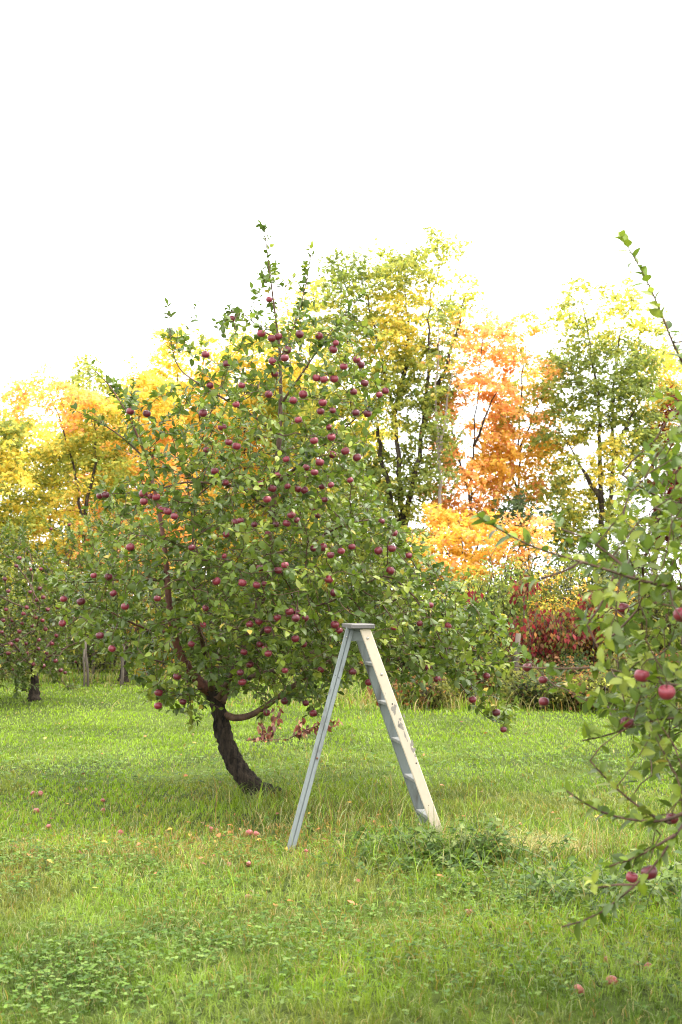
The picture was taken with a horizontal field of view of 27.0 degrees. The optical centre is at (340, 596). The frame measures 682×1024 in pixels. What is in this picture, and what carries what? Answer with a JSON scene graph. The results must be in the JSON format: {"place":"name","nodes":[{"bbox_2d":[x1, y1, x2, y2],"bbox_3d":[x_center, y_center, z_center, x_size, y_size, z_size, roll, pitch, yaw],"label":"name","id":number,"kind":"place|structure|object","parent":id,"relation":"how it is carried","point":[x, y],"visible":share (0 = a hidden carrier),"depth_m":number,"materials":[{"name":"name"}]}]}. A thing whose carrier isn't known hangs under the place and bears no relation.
{"place":"outdoors","nodes":[
{"label":"outdoors","id":0,"kind":"place"},
{"bbox_2d":[0,600,681,1023],"bbox_3d":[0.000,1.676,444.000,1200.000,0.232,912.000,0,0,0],"label":"ground","id":1,"kind":"structure","parent":0,"point":[436,1000],"depth_m":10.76,"materials":[{"name":"green plant"}]},
{"bbox_2d":[0,400,53,580],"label":"ash tree","id":2,"kind":"object","parent":1,"relation":"on","point":[11,433],"visible":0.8,"depth_m":30.76,"materials":[{"name":"yellow plant"}]},
{"bbox_2d":[0,535,81,675],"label":"shrub","id":3,"kind":"object","parent":1,"relation":"on","point":[21,598],"visible":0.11,"depth_m":29.22,"materials":[{"name":"green plant"}]},
{"bbox_2d":[0,417,82,616],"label":"birch tree","id":4,"kind":"object","parent":1,"relation":"on","point":[45,435],"visible":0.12,"depth_m":40.55,"materials":[{"name":"yellow plant"}]},
{"bbox_2d":[0,513,102,701],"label":"apple tree","id":5,"kind":"object","parent":1,"relation":"on","point":[24,663],"visible":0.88,"depth_m":21.60,"materials":[{"name":"green plant"}]},
{"bbox_2d":[0,362,152,653],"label":"maple tree","id":6,"kind":"object","parent":1,"relation":"on","point":[75,425],"visible":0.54,"depth_m":31.81,"materials":[{"name":"yellow plant"}]},
{"bbox_2d":[83,649,85,686],"bbox_3d":[-4.516,1.311,25.001,0.051,0.787,0.040,0,0,0],"label":"wooden post","id":7,"kind":"object","parent":1,"relation":"on","point":[84,668],"visible":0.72,"depth_m":24.99,"materials":[{"name":"grey wood"}]},
{"bbox_2d":[85,642,88,686],"bbox_3d":[-4.499,1.238,25.200,0.088,0.933,0.052,0,0,0],"label":"wooden post","id":8,"kind":"object","parent":1,"relation":"on","point":[87,666],"visible":0.64,"depth_m":25.18,"materials":[{"name":"grey wood"}]},
{"bbox_2d":[44,349,136,617],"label":"ash tree","id":9,"kind":"object","parent":1,"relation":"on","point":[78,376],"visible":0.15,"depth_m":34.73,"materials":[{"name":"yellow plant"}]},
{"bbox_2d":[46,538,147,672],"bbox_3d":[-5.206,0.157,30.098,2.670,2.994,2.598,0,0,0],"label":"shrub","id":10,"kind":"object","parent":1,"relation":"on","point":[105,667],"visible":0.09,"depth_m":29.82,"materials":[{"name":"green plant"}]},
{"bbox_2d":[9,475,197,682],"bbox_3d":[-4.303,-0.254,26.520,3.448,3.839,2.863,0,0,18],"label":"apple tree","id":11,"kind":"object","parent":1,"relation":"on","point":[81,557],"visible":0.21,"depth_m":26.17,"materials":[{"name":"green plant"}]},
{"bbox_2d":[120,644,124,685],"bbox_3d":[-3.908,1.280,25.400,0.102,0.855,0.064,0,0,0],"label":"wooden post","id":12,"kind":"object","parent":1,"relation":"on","point":[122,672],"visible":0.55,"depth_m":25.38,"materials":[{"name":"grey wood"}]},
{"bbox_2d":[70,395,189,632],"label":"birch tree","id":13,"kind":"object","parent":1,"relation":"on","point":[93,483],"depth_m":40.61,"materials":[{"name":"yellow plant"}]},
{"bbox_2d":[88,354,199,613],"bbox_3d":[-4.598,-2.029,33.051,2.629,7.412,2.658,0,0,-19],"label":"maple tree","id":14,"kind":"object","parent":1,"relation":"on","point":[146,383],"visible":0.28,"depth_m":32.64,"materials":[{"name":"yellow plant"}]},
{"bbox_2d":[126,555,210,672],"bbox_3d":[-3.650,0.312,30.071,2.676,2.664,2.480,0,0,0],"label":"shrub","id":15,"kind":"object","parent":1,"relation":"on","point":[176,596],"visible":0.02,"depth_m":29.74,"materials":[{"name":"green plant"}]},
{"bbox_2d":[132,321,245,583],"bbox_3d":[-3.871,-2.688,36.009,3.214,8.710,2.762,0,0,0],"label":"birch tree","id":16,"kind":"object","parent":1,"relation":"on","point":[164,355],"visible":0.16,"depth_m":35.66,"materials":[{"name":"yellow plant"}]},
{"bbox_2d":[161,373,270,646],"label":"birch tree","id":17,"kind":"object","parent":1,"relation":"on","point":[231,379],"visible":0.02,"depth_m":40.56,"materials":[{"name":"green plant"}]},
{"bbox_2d":[14,619,419,678],"bbox_3d":[-2.282,1.069,27.596,9.779,1.287,0.080,0,0,0],"label":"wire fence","id":18,"kind":"object","parent":1,"relation":"on","point":[94,669],"visible":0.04,"depth_m":27.56,"materials":[{"name":"grey metal"}]},
{"bbox_2d":[184,582,270,670],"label":"shrub","id":19,"kind":"object","parent":1,"relation":"on","point":[234,621],"visible":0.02,"depth_m":29.75,"materials":[{"name":"green plant"}]},
{"bbox_2d":[197,326,292,593],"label":"birch tree","id":20,"kind":"object","parent":1,"relation":"on","point":[237,356],"visible":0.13,"depth_m":36.34,"materials":[{"name":"yellow plant"}]},
{"bbox_2d":[241,706,285,741],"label":"pruned branch","id":21,"kind":"object","parent":1,"relation":"on","point":[272,727],"visible":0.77,"depth_m":17.09,"materials":[{"name":"brown plant"}]},
{"bbox_2d":[225,359,326,620],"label":"birch tree","id":22,"kind":"object","parent":1,"relation":"on","point":[233,383],"visible":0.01,"depth_m":40.53,"materials":[{"name":"green plant"}]},
{"bbox_2d":[37,220,525,798],"bbox_3d":[-0.502,-0.691,12.362,4.325,5.218,4.024,0,0,0],"label":"apple tree","id":23,"kind":"object","parent":1,"relation":"on","point":[199,568],"visible":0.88,"depth_m":11.73,"materials":[{"name":"green plant"}]},
{"bbox_2d":[77,597,85,605],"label":"apple","id":24,"kind":"object","parent":23,"relation":"attached to","point":[81,601],"visible":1,"depth_m":11.62,"materials":[{"name":"red plant"}]},
{"bbox_2d":[126,543,134,550],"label":"apple","id":25,"kind":"object","parent":23,"relation":"attached to","point":[130,546],"visible":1,"depth_m":11.14,"materials":[{"name":"red plant"}]},
{"bbox_2d":[199,408,206,416],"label":"apple","id":26,"kind":"object","parent":23,"relation":"attached to","point":[203,412],"visible":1,"depth_m":11.36,"materials":[{"name":"red plant"}]},
{"bbox_2d":[201,349,209,357],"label":"apple","id":27,"kind":"object","parent":23,"relation":"attached to","point":[205,354],"visible":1,"depth_m":11.62,"materials":[{"name":"red plant"}]},
{"bbox_2d":[212,577,220,584],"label":"apple","id":28,"kind":"object","parent":23,"relation":"attached to","point":[216,580],"visible":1,"depth_m":10.91,"materials":[{"name":"red plant"}]},
{"bbox_2d":[232,443,240,449],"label":"apple","id":29,"kind":"object","parent":23,"relation":"attached to","point":[235,446],"visible":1,"depth_m":11.39,"materials":[{"name":"red plant"}]},
{"bbox_2d":[238,579,246,586],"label":"apple","id":30,"kind":"object","parent":23,"relation":"attached to","point":[242,583],"visible":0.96,"depth_m":10.74,"materials":[{"name":"red plant"}]},
{"bbox_2d":[285,608,293,615],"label":"apple","id":31,"kind":"object","parent":23,"relation":"attached to","point":[289,612],"visible":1,"depth_m":10.70,"materials":[{"name":"red plant"}]},
{"bbox_2d":[296,330,303,337],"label":"apple","id":32,"kind":"object","parent":23,"relation":"attached to","point":[299,333],"visible":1,"depth_m":11.69,"materials":[{"name":"red plant"}]},
{"bbox_2d":[299,390,307,398],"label":"apple","id":33,"kind":"object","parent":23,"relation":"attached to","point":[303,394],"visible":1,"depth_m":11.53,"materials":[{"name":"red plant"}]},
{"bbox_2d":[315,459,323,465],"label":"apple","id":34,"kind":"object","parent":23,"relation":"attached to","point":[319,462],"visible":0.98,"depth_m":11.18,"materials":[{"name":"red plant"}]},
{"bbox_2d":[327,433,335,440],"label":"apple","id":35,"kind":"object","parent":23,"relation":"attached to","point":[331,437],"visible":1,"depth_m":11.31,"materials":[{"name":"red plant"}]},
{"bbox_2d":[329,345,336,353],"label":"apple","id":36,"kind":"object","parent":23,"relation":"attached to","point":[332,349],"visible":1,"depth_m":11.75,"materials":[{"name":"red plant"}]},
{"bbox_2d":[330,375,337,382],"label":"apple","id":37,"kind":"object","parent":23,"relation":"attached to","point":[333,378],"visible":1,"depth_m":11.62,"materials":[{"name":"red plant"}]},
{"bbox_2d":[331,621,338,628],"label":"apple","id":38,"kind":"object","parent":23,"relation":"attached to","point":[334,624],"visible":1,"depth_m":10.89,"materials":[{"name":"red plant"}]},
{"bbox_2d":[374,546,382,554],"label":"apple","id":39,"kind":"object","parent":23,"relation":"attached to","point":[378,550],"visible":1,"depth_m":11.29,"materials":[{"name":"red plant"}]},
{"bbox_2d":[386,566,394,574],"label":"apple","id":40,"kind":"object","parent":23,"relation":"attached to","point":[390,570],"visible":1,"depth_m":11.21,"materials":[{"name":"red plant"}]},
{"bbox_2d":[388,543,395,551],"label":"apple","id":41,"kind":"object","parent":23,"relation":"attached to","point":[391,548],"visible":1,"depth_m":11.23,"materials":[{"name":"red plant"}]},
{"bbox_2d":[492,709,500,716],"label":"apple","id":42,"kind":"object","parent":23,"relation":"attached to","point":[496,712],"visible":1,"depth_m":12.14,"materials":[{"name":"red plant"}]},
{"bbox_2d":[244,275,338,574],"bbox_3d":[-1.115,-3.326,36.032,2.800,9.972,2.650,0,0,-24],"label":"birch tree","id":43,"kind":"object","parent":1,"relation":"on","point":[295,376],"visible":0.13,"depth_m":35.67,"materials":[{"name":"yellow plant"}]},
{"bbox_2d":[245,567,345,670],"bbox_3d":[-0.801,0.502,29.526,2.422,2.280,2.526,0,0,-43],"label":"shrub","id":44,"kind":"object","parent":1,"relation":"on","point":[309,645],"visible":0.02,"depth_m":29.25,"materials":[{"name":"green plant"}]},
{"bbox_2d":[286,718,342,739],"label":"pruned branch","id":45,"kind":"object","parent":1,"relation":"on","point":[298,735],"visible":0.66,"depth_m":17.08,"materials":[{"name":"brown plant"}]},
{"bbox_2d":[6,691,663,926],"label":"fallen leaves","id":46,"kind":"object","parent":1,"relation":"on","point":[138,843],"visible":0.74,"depth_m":10.27,"materials":[{"name":"brown plant"}]},
{"bbox_2d":[0,656,681,999],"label":"long grass","id":47,"kind":"structure","parent":1,"relation":"on","point":[528,844],"depth_m":9.89,"materials":[{"name":"green plant"}]},
{"bbox_2d":[0,737,681,1023],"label":"clover","id":48,"kind":"object","parent":1,"relation":"on","point":[205,955],"visible":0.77,"depth_m":7.10,"materials":[{"name":"green plant"}]},
{"bbox_2d":[301,383,394,612],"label":"birch tree","id":49,"kind":"object","parent":1,"relation":"on","point":[337,424],"visible":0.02,"depth_m":40.69,"materials":[{"name":"green plant"}]},
{"bbox_2d":[307,576,401,673],"bbox_3d":[0.379,0.472,29.091,2.473,2.328,2.092,0,0,0],"label":"shrub","id":50,"kind":"object","parent":1,"relation":"on","point":[358,621],"visible":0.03,"depth_m":28.84,"materials":[{"name":"green plant"}]},
{"bbox_2d":[287,623,443,849],"bbox_3d":[0.152,0.983,10.125,1.341,1.579,0.409,0,0,-25],"label":"step ladder","id":51,"kind":"object","parent":1,"relation":"on","point":[360,634],"visible":0.91,"depth_m":10.08,"materials":[{"name":"silver metal"}]},
{"bbox_2d":[355,517,425,621],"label":"shrub","id":52,"kind":"object","parent":1,"relation":"on","point":[388,562],"visible":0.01,"depth_m":30.44,"materials":[{"name":"green plant"}]},
{"bbox_2d":[297,224,486,589],"bbox_3d":[1.080,-3.361,32.000,4.535,10.040,2.814,0,0,0],"label":"ash tree","id":53,"kind":"object","parent":1,"relation":"on","point":[405,361],"visible":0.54,"depth_m":31.59,"materials":[{"name":"green plant"}]},
{"bbox_2d":[360,601,448,690],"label":"shrub","id":54,"kind":"object","parent":1,"relation":"on","point":[392,682],"visible":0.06,"depth_m":23.63,"materials":[{"name":"green plant"}]},
{"bbox_2d":[367,669,458,705],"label":"creeper","id":55,"kind":"object","parent":1,"relation":"on","point":[369,691],"visible":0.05,"depth_m":21.61,"materials":[{"name":"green plant"}]},
{"bbox_2d":[390,668,461,710],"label":"shrub","id":56,"kind":"object","parent":1,"relation":"on","point":[437,695],"visible":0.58,"depth_m":21.01,"materials":[{"name":"green plant"}]},
{"bbox_2d":[409,295,478,596],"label":"ash tree","id":57,"kind":"object","parent":1,"relation":"on","point":[440,447],"visible":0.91,"depth_m":30.78,"materials":[{"name":"green plant"}]},
{"bbox_2d":[416,636,499,702],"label":"shrub","id":58,"kind":"object","parent":1,"relation":"on","point":[457,661],"visible":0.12,"depth_m":22.03,"materials":[{"name":"green plant"}]},
{"bbox_2d":[403,501,527,598],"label":"maple tree","id":59,"kind":"object","parent":1,"relation":"on","point":[440,538],"visible":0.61,"depth_m":28.68,"materials":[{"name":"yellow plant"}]},
{"bbox_2d":[414,566,520,672],"bbox_3d":[1.935,0.579,23.427,1.934,2.252,2.004,0,0,0],"label":"shrub","id":60,"kind":"object","parent":1,"relation":"on","point":[483,633],"visible":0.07,"depth_m":23.25,"materials":[{"name":"green plant"}]},
{"bbox_2d":[415,303,528,555],"bbox_3d":[2.928,-2.417,31.999,2.611,8.160,2.624,0,0,0],"label":"maple tree","id":61,"kind":"object","parent":1,"relation":"on","point":[484,463],"visible":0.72,"depth_m":31.68,"materials":[{"name":"orange plant"}]},
{"bbox_2d":[460,589,483,603],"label":"creeper","id":62,"kind":"object","parent":1,"relation":"on","point":[469,593],"visible":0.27,"depth_m":22.15,"materials":[{"name":"red plant"}]},
{"bbox_2d":[270,811,681,930],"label":"weeds","id":63,"kind":"object","parent":1,"relation":"on","point":[611,879],"visible":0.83,"depth_m":8.80,"materials":[{"name":"green plant"}]},
{"bbox_2d":[474,639,527,701],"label":"shrub","id":64,"kind":"object","parent":1,"relation":"on","point":[506,667],"visible":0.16,"depth_m":22.06,"materials":[{"name":"green plant"}]},
{"bbox_2d":[464,536,549,651],"bbox_3d":[2.678,0.338,23.852,1.689,2.713,2.081,0,0,0],"label":"shrub","id":65,"kind":"object","parent":1,"relation":"on","point":[502,604],"visible":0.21,"depth_m":23.76,"materials":[{"name":"green plant"}]},
{"bbox_2d":[513,633,520,678],"bbox_3d":[2.696,1.168,21.898,0.150,1.203,0.098,0,0,0],"label":"wooden post","id":66,"kind":"object","parent":1,"relation":"on","point":[517,637],"visible":0.41,"depth_m":21.87,"materials":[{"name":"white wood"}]},
{"bbox_2d":[486,483,555,580],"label":"holly tree","id":67,"kind":"object","parent":1,"relation":"on","point":[516,503],"visible":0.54,"depth_m":30.02,"materials":[{"name":"green plant"}]},
{"bbox_2d":[473,309,572,551],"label":"maple tree","id":68,"kind":"object","parent":1,"relation":"on","point":[536,387],"visible":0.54,"depth_m":32.62,"materials":[{"name":"orange plant"}]},
{"bbox_2d":[507,565,541,625],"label":"creeper","id":69,"kind":"object","parent":1,"relation":"on","point":[517,589],"visible":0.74,"depth_m":22.63,"materials":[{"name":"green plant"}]},
{"bbox_2d":[495,504,563,606],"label":"maple tree","id":70,"kind":"object","parent":1,"relation":"on","point":[539,520],"visible":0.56,"depth_m":29.01,"materials":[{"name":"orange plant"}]},
{"bbox_2d":[486,666,573,710],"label":"shrub","id":71,"kind":"object","parent":1,"relation":"on","point":[526,684],"visible":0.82,"depth_m":20.89,"materials":[{"name":"green plant"}]},
{"bbox_2d":[485,505,574,619],"bbox_3d":[3.877,-0.142,30.036,2.022,3.583,2.120,0,0,-33],"label":"shrub","id":72,"kind":"object","parent":1,"relation":"on","point":[535,569],"visible":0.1,"depth_m":29.81,"materials":[{"name":"green plant"}]},
{"bbox_2d":[500,604,564,668],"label":"creeper","id":73,"kind":"object","parent":1,"relation":"on","point":[535,645],"visible":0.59,"depth_m":22.41,"materials":[{"name":"red plant"}]},
{"bbox_2d":[515,553,600,661],"bbox_3d":[3.780,0.447,23.959,2.079,2.471,2.131,0,0,0],"label":"shrub","id":74,"kind":"object","parent":1,"relation":"on","point":[552,604],"visible":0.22,"depth_m":23.77,"materials":[{"name":"yellow plant"}]},
{"bbox_2d":[520,646,606,682],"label":"shrub","id":75,"kind":"object","parent":1,"relation":"on","point":[567,662],"visible":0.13,"depth_m":21.95,"materials":[{"name":"green plant"}]},
{"bbox_2d":[540,600,593,660],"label":"creeper","id":76,"kind":"object","parent":1,"relation":"on","point":[562,635],"visible":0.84,"depth_m":22.16,"materials":[{"name":"red plant"}]},
{"bbox_2d":[533,517,616,610],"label":"shrub","id":77,"kind":"object","parent":1,"relation":"on","point":[579,552],"visible":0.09,"depth_m":30.84,"materials":[{"name":"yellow plant"}]},
{"bbox_2d":[469,229,681,941],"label":"apple tree","id":78,"kind":"object","parent":1,"relation":"on","point":[639,654],"visible":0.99,"depth_m":5.42,"materials":[{"name":"green plant"}]},
{"bbox_2d":[523,662,531,671],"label":"apple","id":79,"kind":"object","parent":78,"relation":"attached to","point":[527,669],"visible":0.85,"depth_m":6.58,"materials":[{"name":"red plant"}]},
{"bbox_2d":[538,676,547,683],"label":"apple","id":80,"kind":"object","parent":78,"relation":"attached to","point":[542,680],"visible":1,"depth_m":6.58,"materials":[{"name":"red plant"}]},
{"bbox_2d":[539,695,548,705],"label":"apple","id":81,"kind":"object","parent":78,"relation":"attached to","point":[543,701],"visible":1,"depth_m":6.58,"materials":[{"name":"red plant"}]},
{"bbox_2d":[617,602,629,614],"bbox_3d":[1.311,0.049,6.602,0.060,0.063,0.062,23,-20,-29],"label":"apple","id":82,"kind":"object","parent":78,"relation":"attached to","point":[623,605],"visible":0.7,"depth_m":6.58,"materials":[{"name":"red plant"}]},
{"bbox_2d":[620,717,633,727],"bbox_3d":[1.148,0.499,5.701,0.055,0.056,0.054,16,-5,-19],"label":"apple","id":83,"kind":"object","parent":78,"relation":"attached to","point":[628,723],"visible":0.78,"depth_m":5.68,"materials":[{"name":"red plant"}]},
{"bbox_2d":[626,871,637,882],"bbox_3d":[1.146,1.099,5.599,0.049,0.050,0.049,-1,18,-42],"label":"apple","id":84,"kind":"object","parent":78,"relation":"attached to","point":[632,877],"visible":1,"depth_m":5.58,"materials":[{"name":"red plant"}]},
{"bbox_2d":[634,666,649,681],"bbox_3d":[1.101,0.282,5.200,0.058,0.059,0.057,11,2,25],"label":"apple","id":85,"kind":"object","parent":78,"relation":"attached to","point":[641,675],"visible":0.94,"depth_m":5.18,"materials":[{"name":"red plant"}]},
{"bbox_2d":[641,862,657,879],"bbox_3d":[1.168,1.040,5.401,0.064,0.066,0.063,-17,-6,-4],"label":"apple","id":86,"kind":"object","parent":78,"relation":"attached to","point":[652,874],"visible":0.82,"depth_m":5.38,"materials":[{"name":"red plant"}]},
{"bbox_2d":[658,682,675,699],"bbox_3d":[1.167,0.336,5.097,0.063,0.064,0.062,-24,31,-39],"label":"apple","id":87,"kind":"object","parent":78,"relation":"attached to","point":[666,691],"visible":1,"depth_m":5.08,"materials":[{"name":"red plant"}]},
{"bbox_2d":[666,813,678,823],"bbox_3d":[1.282,0.853,5.499,0.050,0.051,0.048,8,9,10],"label":"apple","id":88,"kind":"object","parent":78,"relation":"attached to","point":[673,821],"visible":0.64,"depth_m":5.48,"materials":[{"name":"red plant"}]},
{"bbox_2d":[673,605,681,621],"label":"apple","id":89,"kind":"object","parent":78,"relation":"attached to","point":[676,616],"visible":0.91,"depth_m":5.18,"materials":[{"name":"red plant"}]},
{"bbox_2d":[544,665,608,710],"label":"shrub","id":90,"kind":"object","parent":1,"relation":"on","point":[569,695],"visible":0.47,"depth_m":20.81,"materials":[{"name":"green plant"}]},
{"bbox_2d":[574,984,584,995],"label":"apple","id":91,"kind":"object","parent":1,"relation":"on","point":[581,988],"visible":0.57,"depth_m":6.13,"materials":[{"name":"red plant"}]},
{"bbox_2d":[570,589,617,665],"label":"creeper","id":92,"kind":"object","parent":1,"relation":"on","point":[588,605],"visible":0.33,"depth_m":22.50,"materials":[{"name":"red plant"}]},
{"bbox_2d":[522,270,675,574],"bbox_3d":[5.820,-2.859,32.103,3.594,9.034,2.912,0,0,0],"label":"oak tree","id":93,"kind":"object","parent":1,"relation":"on","point":[624,390],"visible":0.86,"depth_m":31.71,"materials":[{"name":"green plant"}]},
{"bbox_2d":[573,648,633,675],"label":"shrub","id":94,"kind":"object","parent":1,"relation":"on","point":[613,659],"visible":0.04,"depth_m":21.86,"materials":[{"name":"green plant"}]},
{"bbox_2d":[577,668,635,711],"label":"shrub","id":95,"kind":"object","parent":1,"relation":"on","point":[604,689],"visible":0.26,"depth_m":20.75,"materials":[{"name":"green plant"}]},
{"bbox_2d":[557,574,658,663],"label":"shrub","id":96,"kind":"object","parent":1,"relation":"on","point":[586,646],"visible":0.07,"depth_m":23.22,"materials":[{"name":"green plant"}]},
{"bbox_2d":[606,975,617,986],"bbox_3d":[1.195,1.702,6.277,0.058,0.056,0.043,15,37,17],"label":"apple","id":97,"kind":"object","parent":1,"relation":"on","point":[611,979],"visible":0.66,"depth_m":6.26,"materials":[{"name":"red plant"}]},
{"bbox_2d":[565,526,681,645],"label":"shrub","id":98,"kind":"object","parent":1,"relation":"on","point":[619,553],"visible":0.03,"depth_m":30.17,"materials":[{"name":"green plant"}]},
{"bbox_2d":[601,549,681,657],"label":"shrub","id":99,"kind":"object","parent":1,"relation":"on","point":[661,615],"visible":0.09,"depth_m":23.62,"materials":[{"name":"green plant"}]},
{"bbox_2d":[614,671,681,709],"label":"shrub","id":100,"kind":"object","parent":1,"relation":"on","point":[649,697],"visible":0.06,"depth_m":20.87,"materials":[{"name":"green plant"}]},
{"bbox_2d":[620,311,681,574],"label":"ash tree","id":101,"kind":"object","parent":1,"relation":"on","point":[670,361],"visible":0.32,"depth_m":33.65,"materials":[{"name":"yellow plant"}]},
{"bbox_2d":[632,385,681,548],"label":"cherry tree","id":102,"kind":"object","parent":1,"relation":"on","point":[669,490],"visible":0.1,"depth_m":32.65,"materials":[{"name":"green plant"}]},
{"bbox_2d":[652,568,681,650],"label":"shrub","id":103,"kind":"object","parent":1,"relation":"on","point":[666,570],"visible":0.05,"depth_m":23.73,"materials":[{"name":"green plant"}]},
{"bbox_2d":[653,645,681,705],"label":"shrub","id":104,"kind":"object","parent":1,"relation":"on","point":[672,681],"visible":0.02,"depth_m":21.79,"materials":[{"name":"green plant"}]},
{"bbox_2d":[0,0,681,597],"label":"sky","id":105,"kind":"structure","parent":0,"point":[144,144],"materials":[{"name":"white"}]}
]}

